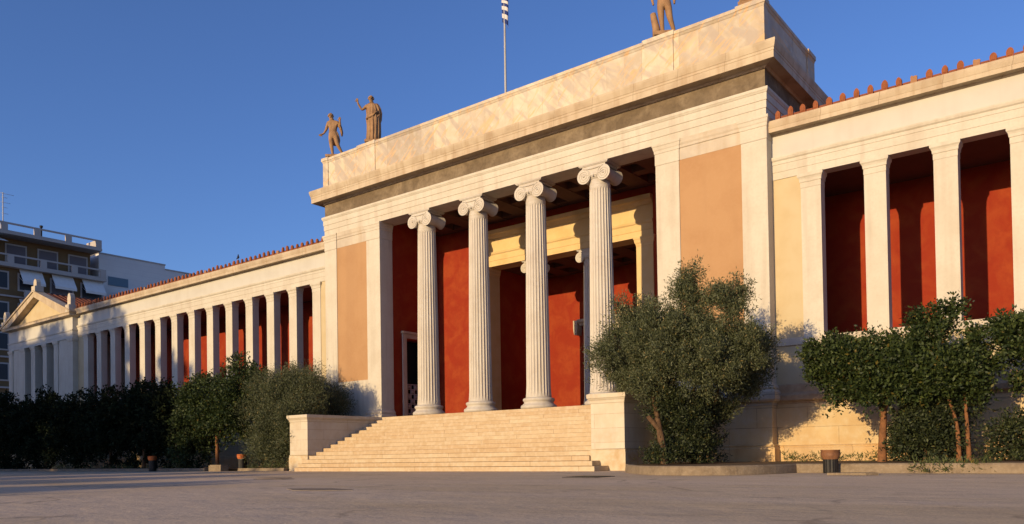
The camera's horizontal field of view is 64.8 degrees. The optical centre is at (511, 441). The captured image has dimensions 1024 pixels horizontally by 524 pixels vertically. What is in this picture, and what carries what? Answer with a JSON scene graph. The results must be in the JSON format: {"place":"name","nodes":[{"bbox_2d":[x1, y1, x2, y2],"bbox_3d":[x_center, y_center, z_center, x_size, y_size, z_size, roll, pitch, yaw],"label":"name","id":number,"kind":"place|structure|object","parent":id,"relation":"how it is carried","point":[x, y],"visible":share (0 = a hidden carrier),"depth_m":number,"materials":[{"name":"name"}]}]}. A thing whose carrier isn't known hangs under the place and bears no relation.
{"place":"outdoors","nodes":[
{"label":"outdoors","id":0,"kind":"place"},
{"bbox_2d":[0,220,106,467],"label":"apartment building","id":1,"kind":"structure","parent":0,"point":[57,266],"depth_m":81.88,"materials":[{"name":"grey concrete"}]},
{"bbox_2d":[0,270,8,289],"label":"window","id":2,"kind":"structure","parent":1,"relation":"in","point":[4,275],"depth_m":78.82,"materials":[{"name":"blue glass"}]},
{"bbox_2d":[0,301,8,319],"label":"window","id":3,"kind":"structure","parent":1,"relation":"in","point":[4,305],"depth_m":78.70,"materials":[{"name":"blue glass"}]},
{"bbox_2d":[0,331,8,350],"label":"window","id":4,"kind":"structure","parent":1,"relation":"in","point":[4,337],"depth_m":78.70,"materials":[{"name":"blue glass"}]},
{"bbox_2d":[0,362,8,380],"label":"window","id":5,"kind":"structure","parent":1,"relation":"in","point":[4,367],"depth_m":78.65,"materials":[{"name":"blue glass"}]},
{"bbox_2d":[2,192,12,220],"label":"television aerial","id":6,"kind":"object","parent":1,"relation":"on","point":[3,207],"visible":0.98,"depth_m":80.74,"materials":[{"name":"paint"}]},
{"bbox_2d":[5,243,26,264],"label":"window","id":7,"kind":"structure","parent":1,"relation":"in","point":[14,249],"depth_m":81.24,"materials":[{"name":"grey glass"}]},
{"bbox_2d":[17,273,42,291],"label":"window","id":8,"kind":"structure","parent":1,"relation":"in","point":[21,287],"depth_m":80.04,"materials":[{"name":"blue glass"}]},
{"bbox_2d":[37,249,57,269],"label":"window","id":9,"kind":"structure","parent":1,"relation":"in","point":[41,254],"depth_m":83.57,"materials":[{"name":"grey glass"}]},
{"bbox_2d":[50,278,73,295],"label":"window","id":10,"kind":"structure","parent":1,"relation":"in","point":[53,290],"depth_m":82.62,"materials":[{"name":"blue glass"}]},
{"bbox_2d":[68,254,87,274],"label":"window","id":11,"kind":"structure","parent":1,"relation":"in","point":[72,259],"depth_m":86.00,"materials":[{"name":"grey glass"}]},
{"bbox_2d":[80,282,102,299],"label":"window","id":12,"kind":"structure","parent":1,"relation":"in","point":[83,294],"depth_m":84.97,"materials":[{"name":"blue glass"}]},
{"bbox_2d":[90,252,195,299],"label":"white building","id":13,"kind":"structure","parent":0,"point":[123,274],"depth_m":90.53,"materials":[{"name":"white paint"}]},
{"bbox_2d":[108,276,127,287],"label":"window","id":14,"kind":"structure","parent":13,"relation":"in","point":[113,281],"depth_m":89.68,"materials":[{"name":"blue glass"}]},
{"bbox_2d":[0,469,1023,523],"bbox_3d":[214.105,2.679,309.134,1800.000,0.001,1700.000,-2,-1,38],"label":"ground","id":15,"kind":"structure","parent":0,"point":[233,496],"depth_m":9.35,"materials":[{"name":"grey concrete"}]},
{"bbox_2d":[0,468,287,470],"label":"kerb","id":16,"kind":"structure","parent":15,"relation":"on","point":[206,469],"depth_m":39.48,"materials":[{"name":"stone"}]},
{"bbox_2d":[148,456,157,471],"bbox_3d":[-17.589,1.078,39.446,0.415,0.750,0.415,-1,-1,-11],"label":"litter bin","id":17,"kind":"object","parent":15,"relation":"on","point":[153,463],"visible":0.94,"depth_m":39.31,"materials":[{"name":"black metal"}]},
{"bbox_2d":[30,467,286,468],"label":"planting bed","id":18,"kind":"object","parent":15,"relation":"on","point":[148,468],"visible":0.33,"depth_m":45.75,"materials":[{"name":"beige stone"}]},
{"bbox_2d":[0,388,42,468],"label":"laurel tree","id":19,"kind":"object","parent":18,"relation":"on","point":[7,442],"visible":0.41,"depth_m":51.42,"materials":[{"name":"green plant"}]},
{"bbox_2d":[0,384,76,468],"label":"laurel tree","id":20,"kind":"object","parent":18,"relation":"on","point":[34,416],"visible":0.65,"depth_m":48.99,"materials":[{"name":"green plant"}]},
{"bbox_2d":[40,385,107,468],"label":"laurel tree","id":21,"kind":"object","parent":18,"relation":"on","point":[59,432],"visible":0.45,"depth_m":46.23,"materials":[{"name":"green plant"}]},
{"bbox_2d":[69,383,141,468],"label":"laurel tree","id":22,"kind":"object","parent":18,"relation":"on","point":[97,438],"visible":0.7,"depth_m":43.62,"materials":[{"name":"green plant"}]},
{"bbox_2d":[100,376,173,468],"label":"laurel tree","id":23,"kind":"object","parent":18,"relation":"on","point":[128,401],"visible":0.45,"depth_m":41.93,"materials":[{"name":"green plant"}]},
{"bbox_2d":[52,460,288,468],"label":"grass","id":24,"kind":"structure","parent":18,"relation":"on","point":[262,466],"depth_m":39.65,"materials":[{"name":"green plant"}]},
{"bbox_2d":[133,381,218,467],"bbox_3d":[-16.519,-0.813,40.431,5.602,4.452,3.446,-2,-1,38],"label":"laurel tree","id":25,"kind":"object","parent":18,"relation":"on","point":[162,430],"visible":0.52,"depth_m":39.90,"materials":[{"name":"green plant"}]},
{"bbox_2d":[162,347,270,468],"bbox_3d":[-13.756,-1.453,37.824,7.090,5.538,3.181,-2,-1,38],"label":"citrus tree","id":26,"kind":"object","parent":18,"relation":"on","point":[209,413],"visible":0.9,"depth_m":37.32,"materials":[{"name":"green plant"}]},
{"bbox_2d":[228,360,332,467],"bbox_3d":[-10.165,-1.277,35.626,5.870,4.937,3.279,-2,-1,38],"label":"shrub","id":27,"kind":"object","parent":18,"relation":"on","point":[293,394],"visible":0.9,"depth_m":34.99,"materials":[{"name":"green plant"}]},
{"bbox_2d":[283,357,357,415],"bbox_3d":[-9.203,-1.418,37.785,5.226,5.260,3.085,-2,-1,38],"label":"shrub","id":28,"kind":"object","parent":18,"relation":"on","point":[338,402],"visible":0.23,"depth_m":37.05,"materials":[{"name":"green plant"}]},
{"bbox_2d":[209,465,228,470],"bbox_3d":[-13.301,1.192,36.565,0.960,0.290,0.400,-2,-1,38],"label":"concrete block","id":29,"kind":"object","parent":15,"relation":"on","point":[218,467],"depth_m":36.33,"materials":[{"name":"beige concrete"}]},
{"bbox_2d":[237,454,246,467],"bbox_3d":[-12.054,0.933,35.979,0.415,0.750,0.415,-1,-1,-11],"label":"litter bin","id":30,"kind":"object","parent":15,"relation":"on","point":[241,464],"visible":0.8,"depth_m":35.84,"materials":[{"name":"black metal"}]},
{"bbox_2d":[254,478,291,479],"bbox_3d":[-5.918,0.932,20.107,0.892,0.005,1.259,0,-1,-28],"label":"tar patch","id":31,"kind":"object","parent":15,"relation":"on","point":[274,479],"visible":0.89,"depth_m":19.82,"materials":[{"name":"grey asphalt"}]},
{"bbox_2d":[289,488,351,490],"bbox_3d":[-3.104,0.762,12.889,1.643,0.005,0.788,-2,-1,38],"label":"tar patch","id":32,"kind":"object","parent":15,"relation":"on","point":[314,489],"visible":0.97,"depth_m":12.76,"materials":[{"name":"grey asphalt"}]},
{"bbox_2d":[0,0,1023,471],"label":"museum building","id":33,"kind":"structure","parent":15,"relation":"on","point":[436,298],"depth_m":30.03,"materials":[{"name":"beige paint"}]},
{"bbox_2d":[319,113,342,156],"bbox_3d":[-8.845,-14.982,39.535,1.221,2.242,0.617,-1,-1,0],"label":"statue","id":34,"kind":"object","parent":33,"relation":"on","point":[332,124],"visible":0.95,"depth_m":39.44,"materials":[{"name":"stone"}]},
{"bbox_2d":[356,95,381,142],"bbox_3d":[-6.691,-15.071,37.781,1.244,2.274,0.623,-1,-1,0],"label":"statue","id":35,"kind":"object","parent":33,"relation":"on","point":[373,116],"visible":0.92,"depth_m":37.61,"materials":[{"name":"stone"}]},
{"bbox_2d":[401,331,417,415],"bbox_3d":[-4.849,-3.133,38.831,0.720,4.160,1.720,-2,-1,38],"label":"side door","id":36,"kind":"structure","parent":33,"relation":"in","point":[409,350],"depth_m":38.83,"materials":[{"name":"black metal"}]},
{"bbox_2d":[501,0,507,92],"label":"flagpole","id":37,"kind":"object","parent":33,"relation":"on","point":[505,12],"visible":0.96,"depth_m":37.65,"materials":[{"name":"metal"}]},
{"bbox_2d":[573,303,637,391],"bbox_3d":[5.320,-3.917,38.274,5.410,5.340,0.470,-2,-1,38],"label":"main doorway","id":38,"kind":"structure","parent":33,"relation":"in","point":[577,325],"depth_m":39.66,"materials":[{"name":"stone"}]},
{"bbox_2d":[650,0,675,36],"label":"statue","id":39,"kind":"object","parent":33,"relation":"on","point":[662,6],"visible":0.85,"depth_m":28.46,"materials":[{"name":"stone"}]},
{"bbox_2d":[738,0,751,4],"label":"statue","id":40,"kind":"object","parent":33,"relation":"on","point":[740,2],"visible":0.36,"depth_m":26.47,"materials":[{"name":"stone"}]},
{"bbox_2d":[568,476,614,477],"bbox_3d":[1.691,0.769,17.797,0.840,0.017,0.840,-2,-1,38],"label":"drain cover","id":41,"kind":"object","parent":15,"relation":"on","point":[588,476],"visible":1,"depth_m":17.56,"materials":[{"name":"grey metal"}]},
{"bbox_2d":[625,463,1023,475],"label":"kerb","id":42,"kind":"structure","parent":15,"relation":"on","point":[1008,468],"depth_m":17.46,"materials":[{"name":"stone"}]},
{"bbox_2d":[820,450,839,472],"bbox_3d":[7.059,0.439,17.878,0.415,0.520,0.415,-1,-1,-4],"label":"litter bin","id":43,"kind":"object","parent":15,"relation":"on","point":[830,458],"visible":0.92,"depth_m":17.74,"materials":[{"name":"black metal"}]},
{"bbox_2d":[638,459,1023,465],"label":"planting bed","id":44,"kind":"object","parent":15,"relation":"on","point":[776,462],"visible":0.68,"depth_m":21.66,"materials":[{"name":"beige stone"}]},
{"bbox_2d":[580,254,784,464],"bbox_3d":[4.855,-2.325,23.416,5.763,6.070,4.284,-2,-1,38],"label":"olive tree","id":45,"kind":"object","parent":44,"relation":"on","point":[667,348],"visible":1,"depth_m":22.64,"materials":[{"name":"green plant"}]},
{"bbox_2d":[793,320,929,461],"bbox_3d":[9.488,-1.346,21.669,3.774,3.898,2.390,-2,-1,38],"label":"citrus tree","id":46,"kind":"object","parent":44,"relation":"on","point":[842,365],"visible":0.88,"depth_m":21.37,"materials":[{"name":"green plant"}]},
{"bbox_2d":[781,448,1014,461],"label":"grass","id":47,"kind":"structure","parent":44,"relation":"on","point":[790,456],"depth_m":23.34,"materials":[{"name":"green plant"}]},
{"bbox_2d":[873,389,999,460],"bbox_3d":[11.003,-0.617,20.996,2.901,2.472,1.976,-2,-1,38],"label":"shrub","id":48,"kind":"object","parent":44,"relation":"on","point":[926,430],"visible":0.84,"depth_m":20.75,"materials":[{"name":"green plant"}]},
{"bbox_2d":[879,290,1004,460],"bbox_3d":[10.976,-1.654,20.669,2.812,4.427,2.263,-2,-1,38],"label":"citrus tree","id":49,"kind":"object","parent":44,"relation":"on","point":[946,367],"visible":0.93,"depth_m":20.33,"materials":[{"name":"green plant"}]},
{"bbox_2d":[900,453,1002,471],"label":"weeds","id":50,"kind":"object","parent":44,"relation":"on","point":[953,460],"visible":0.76,"depth_m":16.48,"materials":[{"name":"green plant"}]},
{"bbox_2d":[952,304,1023,398],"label":"citrus tree","id":51,"kind":"object","parent":44,"relation":"on","point":[1007,330],"visible":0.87,"depth_m":19.65,"materials":[{"name":"green plant"}]},
{"bbox_2d":[973,404,1023,460],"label":"shrub","id":52,"kind":"object","parent":44,"relation":"on","point":[1009,431],"visible":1,"depth_m":19.85,"materials":[{"name":"green plant"}]},
{"bbox_2d":[827,472,878,474],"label":"paving slab","id":53,"kind":"structure","parent":15,"relation":"on","point":[855,473],"depth_m":16.12,"materials":[{"name":"stone"}]},
{"bbox_2d":[0,0,1023,273],"label":"sky","id":54,"kind":"structure","parent":0,"point":[182,135],"materials":[{"name":"blue"}]}
]}

